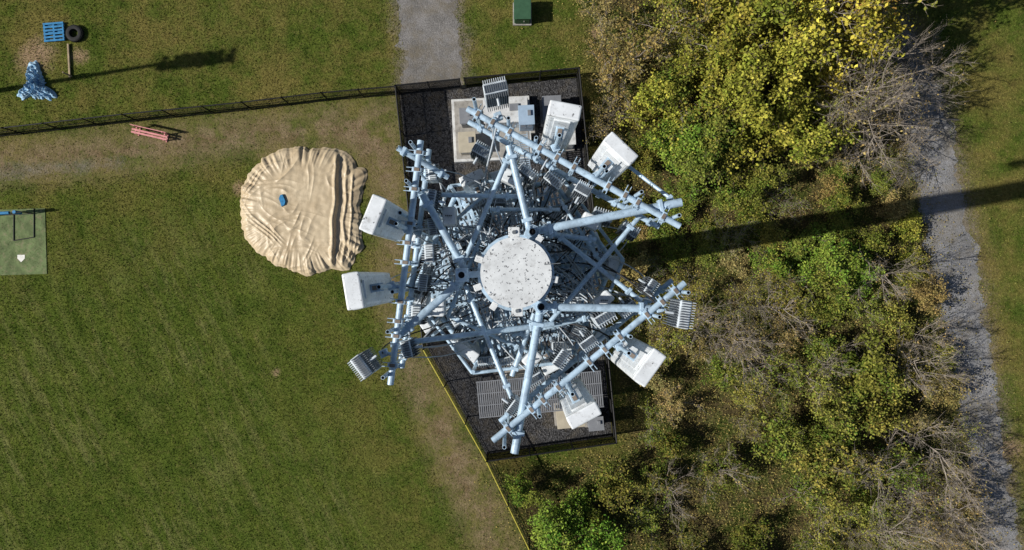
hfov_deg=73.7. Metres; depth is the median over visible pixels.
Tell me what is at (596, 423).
equipment cabinet
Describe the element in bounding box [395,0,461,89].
gravel driveway
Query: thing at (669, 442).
bush
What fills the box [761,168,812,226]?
twiggy shrub
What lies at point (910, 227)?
bush
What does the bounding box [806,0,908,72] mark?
autumn tree
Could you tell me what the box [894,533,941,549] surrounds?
twiggy shrub
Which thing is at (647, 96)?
leafy tree
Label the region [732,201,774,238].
bush
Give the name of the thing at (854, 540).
twiggy shrub
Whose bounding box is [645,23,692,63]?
autumn tree
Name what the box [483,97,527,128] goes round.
equipment cabinet
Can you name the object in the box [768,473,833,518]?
autumn tree
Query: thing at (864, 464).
autumn tree
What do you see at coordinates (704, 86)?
autumn tree
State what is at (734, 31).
leafy tree
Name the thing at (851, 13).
autumn tree
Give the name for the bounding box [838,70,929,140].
twiggy shrub
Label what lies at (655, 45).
autumn tree
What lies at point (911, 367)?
autumn tree
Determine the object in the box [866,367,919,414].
bush
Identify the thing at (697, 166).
leafy tree
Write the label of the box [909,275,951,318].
bush
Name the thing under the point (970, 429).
twiggy shrub
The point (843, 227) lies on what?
bush
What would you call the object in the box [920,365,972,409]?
bush
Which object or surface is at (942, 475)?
bush
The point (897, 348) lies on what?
bush
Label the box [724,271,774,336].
twiggy shrub
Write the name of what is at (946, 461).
bare tree
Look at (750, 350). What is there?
fallen leaves
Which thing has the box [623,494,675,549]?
autumn tree
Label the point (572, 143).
equipment cabinet
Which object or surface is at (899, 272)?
bare tree
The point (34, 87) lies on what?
blue tarp
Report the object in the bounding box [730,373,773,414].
autumn tree
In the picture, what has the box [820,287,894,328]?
autumn tree
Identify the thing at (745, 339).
bare tree
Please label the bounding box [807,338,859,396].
autumn tree
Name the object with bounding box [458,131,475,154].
equipment cabinet
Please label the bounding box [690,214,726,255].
bush
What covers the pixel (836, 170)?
bush
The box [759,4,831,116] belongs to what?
leafy tree
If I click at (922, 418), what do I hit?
autumn tree
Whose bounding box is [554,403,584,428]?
equipment cabinet
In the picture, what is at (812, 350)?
bush
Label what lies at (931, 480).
twiggy shrub
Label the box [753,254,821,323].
autumn tree
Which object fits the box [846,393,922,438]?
bush
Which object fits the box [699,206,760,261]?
twiggy shrub
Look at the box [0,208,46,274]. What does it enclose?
batting mat
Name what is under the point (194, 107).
chain link fence
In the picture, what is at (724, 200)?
bush
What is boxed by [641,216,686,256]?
bush
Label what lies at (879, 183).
bush
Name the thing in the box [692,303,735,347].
autumn tree
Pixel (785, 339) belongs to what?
autumn tree
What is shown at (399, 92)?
compound fence
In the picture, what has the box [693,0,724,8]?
autumn tree
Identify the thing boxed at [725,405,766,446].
twiggy shrub
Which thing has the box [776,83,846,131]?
leafy tree
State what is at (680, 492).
bare tree
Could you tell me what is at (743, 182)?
bush
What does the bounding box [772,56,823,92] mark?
leafy tree
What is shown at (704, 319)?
bare tree
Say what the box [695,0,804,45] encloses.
leafy tree
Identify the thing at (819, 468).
bush
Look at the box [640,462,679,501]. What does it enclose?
bush
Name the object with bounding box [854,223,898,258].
bush
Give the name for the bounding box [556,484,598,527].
bush
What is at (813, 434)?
bush
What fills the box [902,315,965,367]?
bare tree
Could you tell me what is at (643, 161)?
bush
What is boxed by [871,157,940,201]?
leaning bare tree
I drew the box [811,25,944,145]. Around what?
bare tree
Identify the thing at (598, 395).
ice bridge
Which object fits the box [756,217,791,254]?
bush
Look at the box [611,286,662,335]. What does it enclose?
twiggy shrub
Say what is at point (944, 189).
gravel road
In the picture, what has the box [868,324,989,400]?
bare tree
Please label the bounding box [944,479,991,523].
bush
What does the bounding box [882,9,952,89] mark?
leaning bare tree
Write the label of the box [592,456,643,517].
bush
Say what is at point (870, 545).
twiggy shrub
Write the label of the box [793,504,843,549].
autumn tree
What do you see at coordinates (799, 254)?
leafy tree
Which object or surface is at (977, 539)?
bare tree
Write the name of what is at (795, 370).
autumn tree
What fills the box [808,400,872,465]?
bush
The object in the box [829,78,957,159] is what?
leaning bare tree
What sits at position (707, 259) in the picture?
bush
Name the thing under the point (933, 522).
twiggy shrub
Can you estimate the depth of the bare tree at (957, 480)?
37.69 m
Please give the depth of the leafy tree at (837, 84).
36.79 m
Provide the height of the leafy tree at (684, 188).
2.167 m
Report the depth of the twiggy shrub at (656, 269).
39.56 m
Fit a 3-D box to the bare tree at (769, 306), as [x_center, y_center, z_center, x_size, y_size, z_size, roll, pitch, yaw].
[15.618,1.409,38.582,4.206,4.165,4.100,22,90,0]
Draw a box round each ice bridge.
[476,366,603,417]
[512,132,533,222]
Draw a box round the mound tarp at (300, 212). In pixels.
[240,146,367,276]
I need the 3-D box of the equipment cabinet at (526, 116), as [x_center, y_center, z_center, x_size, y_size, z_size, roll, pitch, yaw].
[0.808,-8.977,39.373,1.050,2.447,1.250,-3,90,0]
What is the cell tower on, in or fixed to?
on the gravel compound
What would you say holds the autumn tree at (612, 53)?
on the ground at (46, 150)
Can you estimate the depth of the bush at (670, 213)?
39.94 m
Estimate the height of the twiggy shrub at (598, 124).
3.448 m
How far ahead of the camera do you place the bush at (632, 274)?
38.63 m
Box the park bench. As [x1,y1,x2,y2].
[130,124,168,141]
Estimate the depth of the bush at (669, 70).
37.16 m
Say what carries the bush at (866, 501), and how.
on the ground at (46, 150)
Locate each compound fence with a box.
[394,78,461,348]
[463,67,617,461]
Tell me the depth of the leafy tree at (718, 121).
36.88 m
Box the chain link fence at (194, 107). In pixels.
[0,85,397,136]
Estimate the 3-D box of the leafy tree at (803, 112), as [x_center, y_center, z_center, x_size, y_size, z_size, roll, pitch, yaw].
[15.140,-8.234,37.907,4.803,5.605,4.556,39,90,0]
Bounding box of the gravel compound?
[400,78,611,453]
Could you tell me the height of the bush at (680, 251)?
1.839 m
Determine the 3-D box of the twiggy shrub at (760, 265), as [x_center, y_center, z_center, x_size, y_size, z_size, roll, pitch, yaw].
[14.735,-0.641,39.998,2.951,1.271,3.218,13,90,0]
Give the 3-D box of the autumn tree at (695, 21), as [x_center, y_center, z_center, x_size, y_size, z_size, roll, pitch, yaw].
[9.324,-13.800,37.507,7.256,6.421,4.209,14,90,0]
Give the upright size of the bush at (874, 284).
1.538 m
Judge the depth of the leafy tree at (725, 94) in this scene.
35.09 m
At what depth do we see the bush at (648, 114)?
38.95 m
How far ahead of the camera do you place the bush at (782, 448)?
38.20 m
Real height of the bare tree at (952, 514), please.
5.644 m
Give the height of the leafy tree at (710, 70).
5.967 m
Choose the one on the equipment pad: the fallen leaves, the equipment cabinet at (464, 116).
the equipment cabinet at (464, 116)
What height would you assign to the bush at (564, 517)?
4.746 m
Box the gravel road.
[840,4,1022,549]
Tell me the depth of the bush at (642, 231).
39.88 m
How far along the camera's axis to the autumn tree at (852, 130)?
38.65 m
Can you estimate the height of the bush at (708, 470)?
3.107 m
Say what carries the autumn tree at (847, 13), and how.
on the ground at (46, 150)
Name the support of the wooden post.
on the ground at (46, 150)
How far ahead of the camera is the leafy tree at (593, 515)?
38.70 m
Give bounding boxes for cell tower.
[342,76,695,453]
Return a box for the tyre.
[65,24,83,42]
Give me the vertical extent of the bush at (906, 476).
4.809 m
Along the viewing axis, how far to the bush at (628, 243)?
39.81 m
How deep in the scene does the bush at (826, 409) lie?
37.45 m
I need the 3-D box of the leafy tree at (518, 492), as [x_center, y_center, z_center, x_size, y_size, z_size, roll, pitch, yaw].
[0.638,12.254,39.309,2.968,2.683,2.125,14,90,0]
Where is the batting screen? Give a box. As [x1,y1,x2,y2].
[0,209,33,240]
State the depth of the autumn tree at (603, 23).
39.20 m
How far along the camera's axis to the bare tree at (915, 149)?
38.66 m
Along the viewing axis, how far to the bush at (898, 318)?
39.05 m
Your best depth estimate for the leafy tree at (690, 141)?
37.75 m
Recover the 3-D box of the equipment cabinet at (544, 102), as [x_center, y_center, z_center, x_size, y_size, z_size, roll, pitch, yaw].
[2.300,-9.613,39.849,1.250,1.497,1.550,-3,90,0]
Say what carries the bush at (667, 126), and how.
on the ground at (46, 150)
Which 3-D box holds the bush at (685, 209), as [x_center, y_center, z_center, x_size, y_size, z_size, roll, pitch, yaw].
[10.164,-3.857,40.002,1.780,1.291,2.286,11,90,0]
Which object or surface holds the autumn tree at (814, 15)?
on the ground at (46, 150)
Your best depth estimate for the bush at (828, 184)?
39.78 m
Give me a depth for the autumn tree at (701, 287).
39.23 m
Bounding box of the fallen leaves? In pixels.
[446,0,1023,549]
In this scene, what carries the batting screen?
on the batting mat
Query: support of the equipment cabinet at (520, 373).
on the gravel compound
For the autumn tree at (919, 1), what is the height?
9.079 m
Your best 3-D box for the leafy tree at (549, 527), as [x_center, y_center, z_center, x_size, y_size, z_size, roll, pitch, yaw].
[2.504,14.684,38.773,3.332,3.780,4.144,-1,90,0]
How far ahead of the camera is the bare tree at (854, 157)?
38.12 m
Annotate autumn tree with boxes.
[576,0,625,47]
[581,34,628,100]
[589,3,674,116]
[611,0,726,59]
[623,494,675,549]
[636,398,668,452]
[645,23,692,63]
[646,301,694,381]
[652,383,703,428]
[666,258,714,332]
[667,52,739,134]
[668,521,707,549]
[675,2,729,64]
[677,0,783,47]
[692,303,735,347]
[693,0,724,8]
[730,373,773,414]
[740,0,857,84]
[749,83,807,125]
[750,345,845,403]
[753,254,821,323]
[768,316,813,355]
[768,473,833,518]
[772,396,806,444]
[778,0,866,27]
[792,0,882,39]
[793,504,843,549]
[798,88,892,176]
[805,481,862,545]
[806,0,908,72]
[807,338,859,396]
[817,20,907,91]
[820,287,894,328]
[821,0,940,38]
[825,433,888,485]
[830,0,901,81]
[849,0,920,64]
[857,337,951,392]
[904,408,943,443]
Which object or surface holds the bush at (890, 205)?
on the ground at (46, 150)
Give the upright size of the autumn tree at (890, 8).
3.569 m
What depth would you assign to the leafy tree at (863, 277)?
38.23 m
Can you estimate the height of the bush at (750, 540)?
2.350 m
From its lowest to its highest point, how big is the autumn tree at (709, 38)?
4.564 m
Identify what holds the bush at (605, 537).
on the ground at (46, 150)
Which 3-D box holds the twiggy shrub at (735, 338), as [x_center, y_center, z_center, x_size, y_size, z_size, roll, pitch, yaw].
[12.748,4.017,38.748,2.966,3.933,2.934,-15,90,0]
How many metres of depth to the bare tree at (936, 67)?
38.01 m
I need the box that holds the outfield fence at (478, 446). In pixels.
[422,345,534,549]
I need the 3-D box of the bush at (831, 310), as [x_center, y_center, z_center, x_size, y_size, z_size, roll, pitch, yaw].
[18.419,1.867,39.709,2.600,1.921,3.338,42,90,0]
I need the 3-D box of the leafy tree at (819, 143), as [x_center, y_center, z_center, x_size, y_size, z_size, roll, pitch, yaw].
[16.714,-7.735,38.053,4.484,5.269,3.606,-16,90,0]
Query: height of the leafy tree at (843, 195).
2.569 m
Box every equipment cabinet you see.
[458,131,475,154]
[459,107,473,127]
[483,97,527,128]
[505,367,536,391]
[518,105,534,133]
[540,95,560,126]
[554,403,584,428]
[558,131,575,151]
[585,409,604,431]
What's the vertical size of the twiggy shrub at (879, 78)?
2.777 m
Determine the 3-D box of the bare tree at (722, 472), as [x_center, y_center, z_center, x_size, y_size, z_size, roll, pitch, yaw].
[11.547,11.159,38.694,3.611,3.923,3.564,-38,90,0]
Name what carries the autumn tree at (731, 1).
on the ground at (46, 150)
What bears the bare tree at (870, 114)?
on the ground at (46, 150)
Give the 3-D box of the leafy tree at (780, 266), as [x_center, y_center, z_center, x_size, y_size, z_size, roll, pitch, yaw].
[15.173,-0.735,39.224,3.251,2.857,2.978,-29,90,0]
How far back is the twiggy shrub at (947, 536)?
38.74 m
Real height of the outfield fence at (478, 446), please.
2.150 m
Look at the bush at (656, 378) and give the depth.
38.92 m
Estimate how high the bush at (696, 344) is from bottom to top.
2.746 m
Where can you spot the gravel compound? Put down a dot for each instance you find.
(426, 116)
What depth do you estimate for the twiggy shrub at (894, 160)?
39.76 m
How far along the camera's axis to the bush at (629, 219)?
39.82 m
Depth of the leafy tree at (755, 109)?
36.06 m
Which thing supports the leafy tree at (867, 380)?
on the ground at (46, 150)
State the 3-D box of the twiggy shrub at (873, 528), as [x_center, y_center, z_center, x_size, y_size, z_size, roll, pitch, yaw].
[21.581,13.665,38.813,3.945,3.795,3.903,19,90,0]
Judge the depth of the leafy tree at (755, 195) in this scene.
38.56 m
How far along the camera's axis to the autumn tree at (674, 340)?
38.70 m
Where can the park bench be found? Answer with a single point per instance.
(165, 138)
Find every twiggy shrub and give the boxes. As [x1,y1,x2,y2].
[584,87,638,143]
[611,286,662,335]
[635,249,666,279]
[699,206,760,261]
[714,321,767,373]
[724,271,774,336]
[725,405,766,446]
[733,339,800,415]
[737,240,786,290]
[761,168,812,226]
[804,83,846,116]
[808,65,896,147]
[832,518,881,549]
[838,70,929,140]
[852,536,895,549]
[857,58,899,96]
[858,488,923,549]
[873,140,916,178]
[886,461,964,524]
[891,482,973,549]
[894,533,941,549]
[928,413,990,470]
[929,517,985,549]
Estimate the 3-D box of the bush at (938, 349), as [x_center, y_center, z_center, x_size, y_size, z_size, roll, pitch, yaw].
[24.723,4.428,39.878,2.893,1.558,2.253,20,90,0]
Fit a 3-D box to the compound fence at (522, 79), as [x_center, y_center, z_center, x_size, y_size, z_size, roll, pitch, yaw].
[1.281,-0.598,39.575,7.536,2.150,21.793,-5,90,0]
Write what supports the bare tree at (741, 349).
on the ground at (46, 150)
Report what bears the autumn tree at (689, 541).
on the ground at (46, 150)
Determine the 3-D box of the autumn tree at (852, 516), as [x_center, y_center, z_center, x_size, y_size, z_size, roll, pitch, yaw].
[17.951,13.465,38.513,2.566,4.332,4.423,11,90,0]
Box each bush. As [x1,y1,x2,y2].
[531,499,587,549]
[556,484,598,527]
[573,513,638,549]
[589,137,629,179]
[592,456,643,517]
[602,230,640,255]
[606,184,631,221]
[608,247,650,289]
[615,191,653,225]
[625,98,665,140]
[632,140,663,181]
[633,222,658,251]
[636,113,694,162]
[640,363,672,391]
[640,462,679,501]
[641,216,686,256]
[646,56,705,114]
[648,428,693,468]
[651,190,686,222]
[658,233,694,273]
[671,191,702,224]
[675,329,711,364]
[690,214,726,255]
[693,443,755,495]
[694,239,725,271]
[700,348,747,391]
[704,180,748,212]
[716,240,751,279]
[727,512,780,549]
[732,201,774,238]
[734,169,754,194]
[749,408,810,473]
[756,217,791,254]
[785,438,864,514]
[791,418,840,457]
[798,290,863,334]
[801,330,849,371]
[802,381,856,433]
[803,220,836,247]
[805,259,855,305]
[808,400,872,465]
[814,172,852,209]
[818,162,857,186]
[823,208,859,250]
[842,471,893,539]
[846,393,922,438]
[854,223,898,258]
[860,257,880,295]
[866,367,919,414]
[868,167,898,197]
[869,297,918,342]
[870,438,929,500]
[875,188,914,223]
[887,206,924,249]
[887,330,921,361]
[890,244,932,291]
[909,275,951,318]
[914,328,962,373]
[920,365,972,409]
[922,454,971,497]
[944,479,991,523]
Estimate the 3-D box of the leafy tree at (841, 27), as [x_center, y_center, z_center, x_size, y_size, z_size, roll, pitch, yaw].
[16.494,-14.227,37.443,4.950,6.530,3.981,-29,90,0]
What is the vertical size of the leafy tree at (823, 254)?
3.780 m
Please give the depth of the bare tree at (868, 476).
36.86 m
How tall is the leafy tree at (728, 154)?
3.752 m
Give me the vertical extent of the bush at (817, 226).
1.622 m
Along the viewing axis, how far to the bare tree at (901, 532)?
37.68 m
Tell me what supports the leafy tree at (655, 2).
on the ground at (46, 150)
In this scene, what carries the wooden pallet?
on the ground at (46, 150)
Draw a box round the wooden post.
[62,44,71,77]
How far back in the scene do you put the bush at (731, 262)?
39.89 m
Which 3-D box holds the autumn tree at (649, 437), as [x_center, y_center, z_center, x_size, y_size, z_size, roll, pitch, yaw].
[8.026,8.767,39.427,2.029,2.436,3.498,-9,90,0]
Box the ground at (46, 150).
[0,0,1023,549]
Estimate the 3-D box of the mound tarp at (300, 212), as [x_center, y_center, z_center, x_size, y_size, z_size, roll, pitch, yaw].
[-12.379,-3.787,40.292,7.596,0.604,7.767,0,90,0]
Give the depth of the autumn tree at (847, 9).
35.66 m
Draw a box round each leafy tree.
[500,466,546,509]
[527,495,583,549]
[565,489,609,546]
[611,68,701,155]
[643,0,687,26]
[650,118,719,182]
[662,174,712,201]
[664,86,749,161]
[667,131,731,202]
[671,37,741,106]
[672,0,795,65]
[686,36,775,111]
[692,42,773,115]
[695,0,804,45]
[703,69,797,173]
[713,132,782,200]
[730,158,790,212]
[743,82,817,162]
[747,228,801,280]
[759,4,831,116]
[763,229,819,279]
[767,100,866,170]
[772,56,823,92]
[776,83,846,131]
[778,0,860,36]
[785,228,850,293]
[807,1,914,110]
[816,176,863,222]
[820,324,900,414]
[829,237,874,306]
[838,261,888,295]
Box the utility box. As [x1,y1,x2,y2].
[513,0,530,25]
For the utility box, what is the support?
on the ground at (46, 150)
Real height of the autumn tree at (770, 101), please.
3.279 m
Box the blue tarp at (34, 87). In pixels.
[17,60,56,100]
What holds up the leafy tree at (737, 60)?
on the ground at (46, 150)
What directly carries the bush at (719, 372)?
on the ground at (46, 150)
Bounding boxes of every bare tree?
[643,454,700,536]
[685,293,737,349]
[692,316,776,386]
[694,433,759,504]
[699,305,787,387]
[747,263,816,344]
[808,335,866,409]
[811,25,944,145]
[817,42,932,179]
[827,124,896,188]
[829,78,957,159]
[830,419,928,542]
[849,472,945,549]
[850,245,950,305]
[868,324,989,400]
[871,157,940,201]
[875,412,1008,513]
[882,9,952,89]
[882,104,944,170]
[892,14,977,109]
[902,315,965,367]
[908,499,984,549]
[914,451,1003,549]
[931,431,998,528]
[935,505,1010,549]
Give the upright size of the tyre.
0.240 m
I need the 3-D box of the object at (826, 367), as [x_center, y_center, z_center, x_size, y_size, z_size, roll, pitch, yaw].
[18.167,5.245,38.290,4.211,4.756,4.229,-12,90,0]
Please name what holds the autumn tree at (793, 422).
on the ground at (46, 150)
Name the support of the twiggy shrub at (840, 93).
on the ground at (46, 150)
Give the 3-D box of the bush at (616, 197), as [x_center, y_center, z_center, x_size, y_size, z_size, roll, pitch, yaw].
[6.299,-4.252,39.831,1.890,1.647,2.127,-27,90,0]
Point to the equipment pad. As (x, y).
(457, 104)
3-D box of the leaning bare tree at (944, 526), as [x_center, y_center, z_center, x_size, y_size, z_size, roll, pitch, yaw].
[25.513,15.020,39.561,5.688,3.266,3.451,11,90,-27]
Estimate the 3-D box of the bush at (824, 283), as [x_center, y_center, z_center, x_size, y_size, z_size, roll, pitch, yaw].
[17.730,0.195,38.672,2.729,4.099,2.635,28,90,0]
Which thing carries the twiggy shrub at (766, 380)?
on the ground at (46, 150)
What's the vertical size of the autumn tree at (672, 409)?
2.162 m
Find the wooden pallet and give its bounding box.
[43,22,65,41]
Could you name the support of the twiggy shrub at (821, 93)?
on the ground at (46, 150)
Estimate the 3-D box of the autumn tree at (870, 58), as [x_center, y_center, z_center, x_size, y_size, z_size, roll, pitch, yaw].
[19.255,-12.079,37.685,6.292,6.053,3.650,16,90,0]
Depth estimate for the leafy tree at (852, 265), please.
38.09 m
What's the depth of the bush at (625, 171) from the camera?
39.15 m
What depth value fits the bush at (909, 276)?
39.84 m
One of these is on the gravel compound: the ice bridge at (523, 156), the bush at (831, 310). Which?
the ice bridge at (523, 156)
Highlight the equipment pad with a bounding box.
[451,96,531,162]

